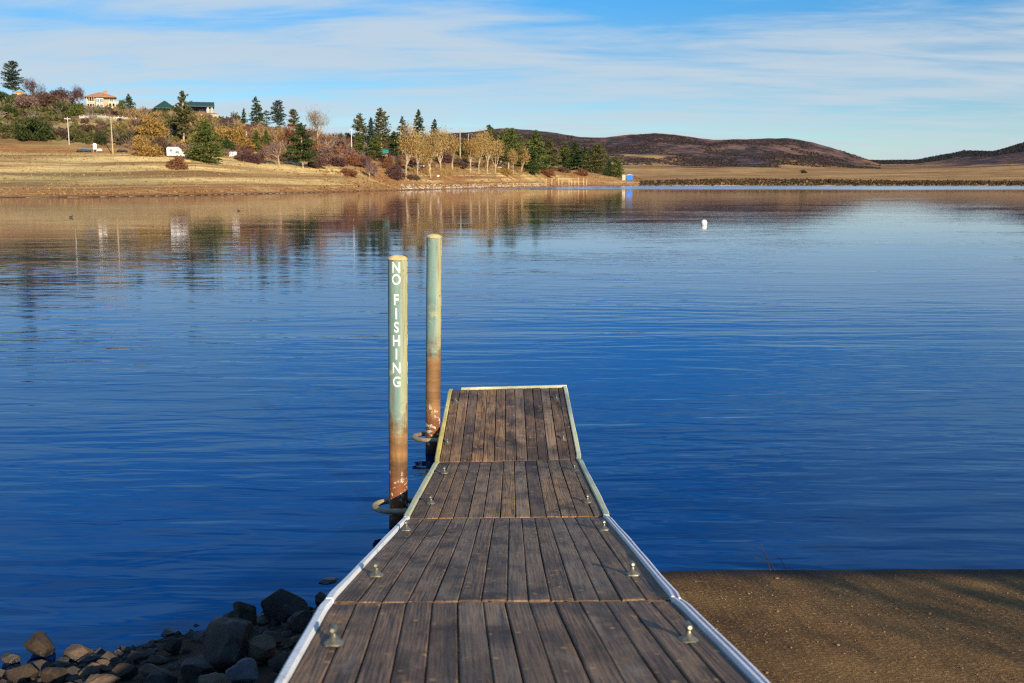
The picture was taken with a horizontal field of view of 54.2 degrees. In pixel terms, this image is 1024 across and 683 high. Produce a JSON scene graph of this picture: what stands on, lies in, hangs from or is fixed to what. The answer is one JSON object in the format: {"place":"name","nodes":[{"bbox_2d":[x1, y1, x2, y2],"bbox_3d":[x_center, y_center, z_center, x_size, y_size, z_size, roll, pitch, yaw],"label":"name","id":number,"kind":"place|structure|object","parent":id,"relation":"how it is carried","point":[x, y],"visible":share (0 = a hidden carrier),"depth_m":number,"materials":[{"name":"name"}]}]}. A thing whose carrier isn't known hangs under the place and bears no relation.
{"place":"outdoors","nodes":[
{"label":"outdoors","id":0,"kind":"place"},
{"bbox_2d":[0,186,1023,669],"bbox_3d":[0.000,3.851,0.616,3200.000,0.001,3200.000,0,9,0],"label":"water","id":1,"kind":"structure","parent":0,"point":[194,418],"depth_m":20.57,"materials":[{"name":"liquid"}]},
{"bbox_2d":[0,652,19,664],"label":"rock","id":2,"kind":"object","parent":1,"relation":"in","point":[6,658],"visible":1,"depth_m":8.17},
{"bbox_2d":[23,631,54,657],"bbox_3d":[-3.931,2.517,8.355,0.246,0.192,0.240,4,10,23],"label":"rock","id":3,"kind":"object","parent":1,"relation":"in","point":[40,644],"visible":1,"depth_m":8.28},
{"bbox_2d":[63,644,93,662],"bbox_3d":[-3.585,2.588,8.243,0.214,0.147,0.154,2,9,11],"label":"rock","id":4,"kind":"object","parent":1,"relation":"in","point":[74,653],"visible":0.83,"depth_m":8.22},
{"bbox_2d":[388,255,407,527],"bbox_3d":[-1.299,1.712,11.435,0.220,5.405,0.220,1,9,0],"label":"mooring pile","id":5,"kind":"object","parent":1,"relation":"in","point":[397,373],"visible":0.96,"depth_m":11.15,"materials":[{"name":"metal"}]},
{"bbox_2d":[425,234,441,453],"bbox_3d":[-1.150,1.182,14.532,0.220,5.474,0.220,1,9,0],"label":"mooring pile","id":6,"kind":"object","parent":1,"relation":"in","point":[433,309],"visible":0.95,"depth_m":14.25,"materials":[{"name":"metal"}]},
{"bbox_2d":[274,385,769,682],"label":"dock","id":7,"kind":"object","parent":1,"relation":"on","point":[493,531],"visible":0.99,"depth_m":5.67,"materials":[{"name":"brown wood"}]},
{"bbox_2d":[0,100,1023,682],"bbox_3d":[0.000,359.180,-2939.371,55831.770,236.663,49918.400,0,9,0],"label":"ground","id":8,"kind":"structure","parent":0,"point":[1002,168],"depth_m":438.90,"materials":[{"name":"soil"}]},
{"bbox_2d":[0,60,22,93],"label":"conifer tree","id":9,"kind":"object","parent":8,"relation":"on","point":[11,78],"visible":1,"depth_m":497.75,"materials":[{"name":"green plant"}]},
{"bbox_2d":[6,664,38,681],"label":"rock","id":10,"kind":"object","parent":8,"relation":"on","point":[27,672],"visible":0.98,"depth_m":7.55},
{"bbox_2d":[15,93,42,108],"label":"shrub","id":11,"kind":"object","parent":8,"relation":"on","point":[24,100],"visible":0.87,"depth_m":449.49,"materials":[{"name":"red plant"}]},
{"bbox_2d":[20,77,46,94],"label":"bare tree","id":12,"kind":"object","parent":8,"relation":"on","point":[30,87],"visible":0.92,"depth_m":472.88,"materials":[{"name":"red plant"}]},
{"bbox_2d":[11,116,56,140],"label":"bush","id":13,"kind":"object","parent":8,"relation":"on","point":[37,130],"visible":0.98,"depth_m":385.41,"materials":[{"name":"green plant"}]},
{"bbox_2d":[32,90,62,105],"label":"shrub","id":14,"kind":"object","parent":8,"relation":"on","point":[45,98],"visible":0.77,"depth_m":458.83,"materials":[{"name":"red plant"}]},
{"bbox_2d":[40,667,66,682],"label":"rock","id":15,"kind":"object","parent":8,"relation":"on","point":[52,674],"visible":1,"depth_m":7.27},
{"bbox_2d":[49,87,76,103],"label":"shrub","id":16,"kind":"object","parent":8,"relation":"on","point":[63,93],"visible":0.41,"depth_m":482.34,"materials":[{"name":"red plant"}]},
{"bbox_2d":[69,85,85,102],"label":"bare tree","id":17,"kind":"object","parent":8,"relation":"on","point":[77,95],"visible":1,"depth_m":476.01,"materials":[{"name":"red plant"}]},
{"bbox_2d":[68,103,86,114],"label":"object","id":18,"kind":"object","parent":8,"relation":"on","point":[76,109],"visible":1,"depth_m":442.36,"materials":[{"name":"green plant"}]},
{"bbox_2d":[67,128,89,140],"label":"shrub","id":19,"kind":"object","parent":8,"relation":"on","point":[80,134],"visible":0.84,"depth_m":389.00,"materials":[{"name":"green plant"}]},
{"bbox_2d":[78,662,100,679],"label":"rock","id":20,"kind":"object","parent":8,"relation":"on","point":[87,671],"visible":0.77,"depth_m":7.25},
{"bbox_2d":[84,90,117,107],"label":"hillside house","id":21,"kind":"structure","parent":8,"relation":"on","point":[104,98],"depth_m":468.96,"materials":[{"name":"paint"}]},
{"bbox_2d":[84,674,120,682],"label":"rock","id":22,"kind":"object","parent":8,"relation":"on","point":[101,678],"visible":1,"depth_m":6.51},
{"bbox_2d":[96,659,112,672],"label":"rock","id":23,"kind":"object","parent":8,"relation":"on","point":[106,665],"visible":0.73,"depth_m":7.43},
{"bbox_2d":[0,101,237,148],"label":"brown scrub","id":24,"kind":"object","parent":8,"relation":"on","point":[104,125],"visible":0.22,"depth_m":420.22,"materials":[{"name":"plant"}]},
{"bbox_2d":[0,93,239,144],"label":"hillside scrub","id":25,"kind":"object","parent":8,"relation":"on","point":[48,114],"visible":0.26,"depth_m":429.51,"materials":[{"name":"plant"}]},
{"bbox_2d":[112,663,137,680],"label":"rock","id":26,"kind":"object","parent":8,"relation":"on","point":[125,671],"visible":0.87,"depth_m":6.95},
{"bbox_2d":[127,651,149,662],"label":"rock","id":27,"kind":"object","parent":8,"relation":"on","point":[137,656],"visible":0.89,"depth_m":7.61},
{"bbox_2d":[131,134,163,155],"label":"shrub","id":28,"kind":"object","parent":8,"relation":"on","point":[141,150],"visible":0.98,"depth_m":361.29,"materials":[{"name":"yellow plant"}]},
{"bbox_2d":[139,663,162,678],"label":"rock","id":29,"kind":"object","parent":8,"relation":"on","point":[146,670],"visible":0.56,"depth_m":6.87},
{"bbox_2d":[134,114,172,137],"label":"shrub","id":30,"kind":"object","parent":8,"relation":"on","point":[153,126],"visible":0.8,"depth_m":403.17,"materials":[{"name":"yellow plant"}]},
{"bbox_2d":[0,606,315,682],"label":"gravel","id":31,"kind":"structure","parent":8,"relation":"on","point":[73,670],"depth_m":7.95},
{"bbox_2d":[147,655,168,664],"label":"rock","id":32,"kind":"object","parent":8,"relation":"on","point":[157,659],"visible":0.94,"depth_m":7.42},
{"bbox_2d":[144,668,177,682],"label":"rock","id":33,"kind":"object","parent":8,"relation":"on","point":[165,675],"visible":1,"depth_m":6.43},
{"bbox_2d":[149,136,172,154],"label":"shrub","id":34,"kind":"object","parent":8,"relation":"on","point":[164,144],"visible":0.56,"depth_m":375.09,"materials":[{"name":"brown plant"}]},
{"bbox_2d":[162,637,182,654],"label":"rock","id":35,"kind":"object","parent":8,"relation":"on","point":[172,645],"visible":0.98,"depth_m":7.75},
{"bbox_2d":[165,156,188,168],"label":"shrub","id":36,"kind":"object","parent":8,"relation":"on","point":[176,162],"visible":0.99,"depth_m":340.85,"materials":[{"name":"red plant"}]},
{"bbox_2d":[166,147,187,156],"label":"travel trailer","id":37,"kind":"object","parent":8,"relation":"on","point":[173,151],"visible":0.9,"depth_m":368.38,"materials":[{"name":"paint"}]},
{"bbox_2d":[170,91,197,140],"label":"conifer tree","id":38,"kind":"object","parent":8,"relation":"on","point":[184,115],"visible":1,"depth_m":402.59,"materials":[{"name":"green plant"}]},
{"bbox_2d":[153,101,217,116],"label":"hilltop lodge","id":39,"kind":"structure","parent":8,"relation":"on","point":[199,106],"depth_m":475.55,"materials":[{"name":"green metal"}]},
{"bbox_2d":[180,655,215,682],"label":"rock","id":40,"kind":"object","parent":8,"relation":"on","point":[192,668],"visible":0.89,"depth_m":6.46,"materials":[{"name":"stone"}]},
{"bbox_2d":[0,146,399,194],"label":"dry grass","id":41,"kind":"structure","parent":8,"relation":"on","point":[65,180],"depth_m":336.01,"materials":[{"name":"plant"}]},
{"bbox_2d":[0,93,399,148],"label":"grey twigs","id":42,"kind":"object","parent":8,"relation":"on","point":[97,107],"visible":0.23,"depth_m":456.81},
{"bbox_2d":[116,112,290,150],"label":"golden brush","id":43,"kind":"object","parent":8,"relation":"on","point":[128,128],"visible":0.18,"depth_m":428.62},
{"bbox_2d":[179,120,232,161],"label":"conifer tree","id":44,"kind":"object","parent":8,"relation":"on","point":[199,150],"visible":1,"depth_m":364.18,"materials":[{"name":"green plant"}]},
{"bbox_2d":[198,672,230,682],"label":"rock","id":45,"kind":"object","parent":8,"relation":"on","point":[215,677],"visible":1,"depth_m":5.84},
{"bbox_2d":[112,105,332,152],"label":"golden twigs","id":46,"kind":"object","parent":8,"relation":"on","point":[198,115],"visible":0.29,"depth_m":455.66,"materials":[{"name":"beige plant"}]},
{"bbox_2d":[204,617,253,670],"bbox_3d":[-1.965,2.101,6.842,0.319,0.393,0.378,0,9,2],"label":"rock","id":47,"kind":"object","parent":8,"relation":"on","point":[226,639],"visible":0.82,"depth_m":6.75,"materials":[{"name":"stone"}]},
{"bbox_2d":[214,124,256,148],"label":"shrub","id":48,"kind":"object","parent":8,"relation":"on","point":[237,136],"visible":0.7,"depth_m":420.12,"materials":[{"name":"yellow plant"}]},
{"bbox_2d":[225,658,258,682],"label":"rock","id":49,"kind":"object","parent":8,"relation":"on","point":[244,670],"visible":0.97,"depth_m":6.05,"materials":[{"name":"stone"}]},
{"bbox_2d":[233,149,251,160],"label":"shrub","id":50,"kind":"object","parent":8,"relation":"on","point":[244,156],"visible":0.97,"depth_m":395.81,"materials":[{"name":"red plant"}]},
{"bbox_2d":[233,601,256,625],"bbox_3d":[-2.234,2.287,8.400,0.169,0.273,0.262,-6,11,-34],"label":"rock","id":51,"kind":"object","parent":8,"relation":"on","point":[245,611],"visible":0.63,"depth_m":8.31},
{"bbox_2d":[247,153,265,162],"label":"shrub","id":52,"kind":"object","parent":8,"relation":"on","point":[257,158],"visible":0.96,"depth_m":397.92,"materials":[{"name":"red plant"}]},
{"bbox_2d":[250,129,263,151],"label":"conifer tree","id":53,"kind":"object","parent":8,"relation":"on","point":[255,137],"visible":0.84,"depth_m":428.98,"materials":[{"name":"green plant"}]},
{"bbox_2d":[247,96,268,126],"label":"conifer tree","id":54,"kind":"object","parent":8,"relation":"on","point":[257,108],"visible":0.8,"depth_m":494.86,"materials":[{"name":"green plant"}]},
{"bbox_2d":[103,107,413,162],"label":"bare brush","id":55,"kind":"object","parent":8,"relation":"on","point":[250,132],"visible":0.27,"depth_m":452.91,"materials":[{"name":"plant"}]},
{"bbox_2d":[245,634,276,663],"bbox_3d":[-1.694,2.109,6.797,0.178,0.211,0.187,-7,11,-36],"label":"rock","id":56,"kind":"object","parent":8,"relation":"on","point":[261,648],"visible":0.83,"depth_m":6.75,"materials":[{"name":"stone"}]},
{"bbox_2d":[262,630,282,644],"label":"rock","id":57,"kind":"object","parent":8,"relation":"on","point":[278,638],"visible":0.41,"depth_m":7.35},
{"bbox_2d":[264,139,287,165],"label":"bare tree","id":58,"kind":"object","parent":8,"relation":"on","point":[272,152],"visible":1,"depth_m":401.09,"materials":[{"name":"brown plant"}]},
{"bbox_2d":[269,100,288,125],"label":"conifer tree","id":59,"kind":"object","parent":8,"relation":"on","point":[279,116],"visible":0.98,"depth_m":518.76,"materials":[{"name":"green plant"}]},
{"bbox_2d":[268,652,290,673],"bbox_3d":[-1.453,2.032,6.332,0.141,0.175,0.156,7,12,38],"label":"rock","id":60,"kind":"object","parent":8,"relation":"on","point":[276,663],"visible":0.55,"depth_m":6.28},
{"bbox_2d":[261,588,308,624],"bbox_3d":[-1.892,2.252,8.519,0.378,0.352,0.322,5,10,27],"label":"rock","id":61,"kind":"object","parent":8,"relation":"on","point":[280,605],"visible":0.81,"depth_m":8.40,"materials":[{"name":"stone"}]},
{"bbox_2d":[278,122,307,148],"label":"shrub","id":62,"kind":"object","parent":8,"relation":"on","point":[287,133],"visible":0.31,"depth_m":460.43,"materials":[{"name":"red plant"}]},
{"bbox_2d":[286,610,311,632],"bbox_3d":[-1.672,2.201,7.851,0.203,0.182,0.176,-1,9,-6],"label":"rock","id":63,"kind":"object","parent":8,"relation":"on","point":[299,621],"visible":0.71,"depth_m":7.81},
{"bbox_2d":[282,122,321,167],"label":"conifer tree","id":64,"kind":"object","parent":8,"relation":"on","point":[301,146],"visible":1,"depth_m":411.78,"materials":[{"name":"green plant"}]},
{"bbox_2d":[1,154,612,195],"bbox_3d":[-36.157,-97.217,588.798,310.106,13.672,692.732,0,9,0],"label":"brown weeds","id":65,"kind":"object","parent":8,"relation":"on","point":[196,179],"visible":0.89,"depth_m":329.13,"materials":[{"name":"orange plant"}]},
{"bbox_2d":[306,156,327,167],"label":"shrub","id":66,"kind":"object","parent":8,"relation":"on","point":[324,160],"visible":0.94,"depth_m":424.26,"materials":[{"name":"red plant"}]},
{"bbox_2d":[305,105,330,139],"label":"bare tree","id":67,"kind":"object","parent":8,"relation":"on","point":[314,120],"visible":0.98,"depth_m":508.95,"materials":[{"name":"brown plant"}]},
{"bbox_2d":[316,145,333,157],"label":"shrub","id":68,"kind":"object","parent":8,"relation":"on","point":[322,151],"visible":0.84,"depth_m":466.43,"materials":[{"name":"red plant"}]},
{"bbox_2d":[236,127,424,163],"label":"rust brush","id":69,"kind":"object","parent":8,"relation":"on","point":[339,148],"visible":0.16,"depth_m":499.36,"materials":[{"name":"brown plant"}]},
{"bbox_2d":[243,124,420,163],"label":"plum brush","id":70,"kind":"object","parent":8,"relation":"on","point":[338,153],"visible":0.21,"depth_m":508.93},
{"bbox_2d":[327,155,346,165],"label":"shrub","id":71,"kind":"object","parent":8,"relation":"on","point":[338,161],"visible":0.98,"depth_m":447.21,"materials":[{"name":"red plant"}]},
{"bbox_2d":[352,134,366,153],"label":"conifer tree","id":72,"kind":"object","parent":8,"relation":"on","point":[358,137],"visible":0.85,"depth_m":519.13,"materials":[{"name":"green plant"}]},
{"bbox_2d":[351,113,368,140],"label":"conifer tree","id":73,"kind":"object","parent":8,"relation":"on","point":[359,126],"visible":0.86,"depth_m":550.38,"materials":[{"name":"green plant"}]},
{"bbox_2d":[365,117,380,146],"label":"conifer tree","id":74,"kind":"object","parent":8,"relation":"on","point":[370,130],"visible":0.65,"depth_m":555.28,"materials":[{"name":"green plant"}]},
{"bbox_2d":[195,111,557,168],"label":"plum twigs","id":75,"kind":"object","parent":8,"relation":"on","point":[353,138],"visible":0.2,"depth_m":509.10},
{"bbox_2d":[365,135,387,158],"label":"conifer tree","id":76,"kind":"object","parent":8,"relation":"on","point":[373,143],"visible":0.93,"depth_m":520.39,"materials":[{"name":"green plant"}]},
{"bbox_2d":[372,107,391,144],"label":"conifer tree","id":77,"kind":"object","parent":8,"relation":"on","point":[380,114],"visible":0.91,"depth_m":560.27,"materials":[{"name":"green plant"}]},
{"bbox_2d":[385,131,403,157],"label":"conifer tree","id":78,"kind":"object","parent":8,"relation":"on","point":[393,148],"visible":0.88,"depth_m":556.25,"materials":[{"name":"green plant"}]},
{"bbox_2d":[233,122,556,169],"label":"rust twigs","id":79,"kind":"object","parent":8,"relation":"on","point":[433,164],"visible":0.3,"depth_m":536.82,"materials":[{"name":"brown plant"}]},
{"bbox_2d":[385,164,406,179],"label":"shrub","id":80,"kind":"object","parent":8,"relation":"on","point":[398,173],"visible":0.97,"depth_m":479.76,"materials":[{"name":"red plant"}]},
{"bbox_2d":[394,120,420,178],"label":"cottonwood tree","id":81,"kind":"object","parent":8,"relation":"on","point":[409,146],"visible":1,"depth_m":489.06,"materials":[{"name":"yellow plant"}]},
{"bbox_2d":[413,109,426,141],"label":"conifer tree","id":82,"kind":"object","parent":8,"relation":"on","point":[419,119],"visible":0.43,"depth_m":663.33,"materials":[{"name":"green plant"}]},
{"bbox_2d":[413,130,428,175],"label":"cottonwood tree","id":83,"kind":"object","parent":8,"relation":"on","point":[421,151],"visible":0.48,"depth_m":506.89,"materials":[{"name":"yellow plant"}]},
{"bbox_2d":[414,128,446,177],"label":"cottonwood tree","id":84,"kind":"object","parent":8,"relation":"on","point":[431,151],"visible":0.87,"depth_m":527.83,"materials":[{"name":"yellow plant"}]},
{"bbox_2d":[428,125,451,169],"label":"cottonwood tree","id":85,"kind":"object","parent":8,"relation":"on","point":[442,139],"visible":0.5,"depth_m":572.59,"materials":[{"name":"yellow plant"}]},
{"bbox_2d":[443,131,461,168],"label":"cottonwood tree","id":86,"kind":"object","parent":8,"relation":"on","point":[454,146],"visible":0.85,"depth_m":590.75,"materials":[{"name":"yellow plant"}]},
{"bbox_2d":[393,155,540,176],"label":"tan twigs","id":87,"kind":"object","parent":8,"relation":"on","point":[446,171],"visible":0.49,"depth_m":604.06,"materials":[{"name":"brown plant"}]},
{"bbox_2d":[400,183,541,188],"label":"shore rubble","id":88,"kind":"object","parent":8,"relation":"on","point":[473,186],"visible":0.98,"depth_m":539.00,"materials":[{"name":"stone"}]},
{"bbox_2d":[462,135,479,172],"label":"cottonwood tree","id":89,"kind":"object","parent":8,"relation":"on","point":[471,147],"visible":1,"depth_m":619.62,"materials":[{"name":"yellow plant"}]},
{"bbox_2d":[318,156,639,189],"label":"dry weeds","id":90,"kind":"object","parent":8,"relation":"on","point":[366,176],"visible":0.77,"depth_m":532.30,"materials":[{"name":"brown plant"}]},
{"bbox_2d":[472,134,489,170],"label":"cottonwood tree","id":91,"kind":"object","parent":8,"relation":"on","point":[481,145],"visible":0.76,"depth_m":634.97,"materials":[{"name":"yellow plant"}]},
{"bbox_2d":[472,127,498,173],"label":"cottonwood tree","id":92,"kind":"object","parent":8,"relation":"on","point":[486,154],"visible":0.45,"depth_m":651.85,"materials":[{"name":"yellow plant"}]},
{"bbox_2d":[482,124,502,162],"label":"conifer tree","id":93,"kind":"object","parent":8,"relation":"on","point":[490,131],"visible":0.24,"depth_m":742.14,"materials":[{"name":"green plant"}]},
{"bbox_2d":[483,139,506,172],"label":"cottonwood tree","id":94,"kind":"object","parent":8,"relation":"on","point":[500,146],"visible":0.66,"depth_m":666.41,"materials":[{"name":"yellow plant"}]},
{"bbox_2d":[493,128,526,168],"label":"conifer tree","id":95,"kind":"object","parent":8,"relation":"on","point":[509,141],"visible":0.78,"depth_m":727.50,"materials":[{"name":"green plant"}]},
{"bbox_2d":[521,149,543,174],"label":"conifer tree","id":96,"kind":"object","parent":8,"relation":"on","point":[532,167],"visible":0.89,"depth_m":763.88,"materials":[{"name":"green plant"}]},
{"bbox_2d":[526,130,550,170],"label":"conifer tree","id":97,"kind":"object","parent":8,"relation":"on","point":[535,144],"visible":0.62,"depth_m":802.70,"materials":[{"name":"green plant"}]},
{"bbox_2d":[540,136,561,169],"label":"conifer tree","id":98,"kind":"object","parent":8,"relation":"on","point":[553,160],"visible":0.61,"depth_m":872.62,"materials":[{"name":"green plant"}]},
{"bbox_2d":[557,140,572,165],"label":"conifer tree","id":99,"kind":"object","parent":8,"relation":"on","point":[563,151],"visible":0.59,"depth_m":1368.71,"materials":[{"name":"green plant"}]},
{"bbox_2d":[561,140,582,169],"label":"conifer tree","id":100,"kind":"object","parent":8,"relation":"on","point":[571,164],"visible":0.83,"depth_m":1327.53,"materials":[{"name":"green plant"}]},
{"bbox_2d":[575,147,595,169],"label":"conifer tree","id":101,"kind":"object","parent":8,"relation":"on","point":[584,150],"visible":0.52,"depth_m":1309.06,"materials":[{"name":"green plant"}]},
{"bbox_2d":[581,143,612,172],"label":"conifer tree","id":102,"kind":"object","parent":8,"relation":"on","point":[597,156],"visible":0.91,"depth_m":1212.28,"materials":[{"name":"green plant"}]},
{"bbox_2d":[608,156,624,177],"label":"conifer tree","id":103,"kind":"object","parent":8,"relation":"on","point":[618,172],"visible":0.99,"depth_m":925.20,"materials":[{"name":"green plant"}]},
{"bbox_2d":[384,130,880,168],"bbox_3d":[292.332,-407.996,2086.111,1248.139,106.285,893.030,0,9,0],"label":"chaparral","id":104,"kind":"object","parent":8,"relation":"on","point":[820,158],"visible":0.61,"depth_m":2031.41,"materials":[{"name":"brown plant"}]},
{"bbox_2d":[639,178,1023,185],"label":"reeds","id":105,"kind":"object","parent":8,"relation":"on","point":[845,182],"visible":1,"depth_m":903.81,"materials":[{"name":"plant"}]},
{"bbox_2d":[660,569,1023,682],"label":"boat ramp","id":106,"kind":"object","parent":8,"relation":"on","point":[946,656],"visible":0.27,"depth_m":8.48,"materials":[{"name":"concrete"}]},
{"bbox_2d":[672,574,1023,680],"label":"pebbles","id":107,"kind":"object","parent":106,"relation":"on","point":[989,600],"visible":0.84,"depth_m":8.78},
{"bbox_2d":[873,142,1023,163],"bbox_3d":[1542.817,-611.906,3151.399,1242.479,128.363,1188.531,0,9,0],"label":"chaparral","id":108,"kind":"object","parent":8,"relation":"on","point":[1019,147],"visible":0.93,"depth_m":3121.86,"materials":[{"name":"brown plant"}]},
{"bbox_2d":[0,0,1023,159],"label":"sky","id":109,"kind":"structure","parent":0,"point":[868,79],"materials":[{"name":"blue"}]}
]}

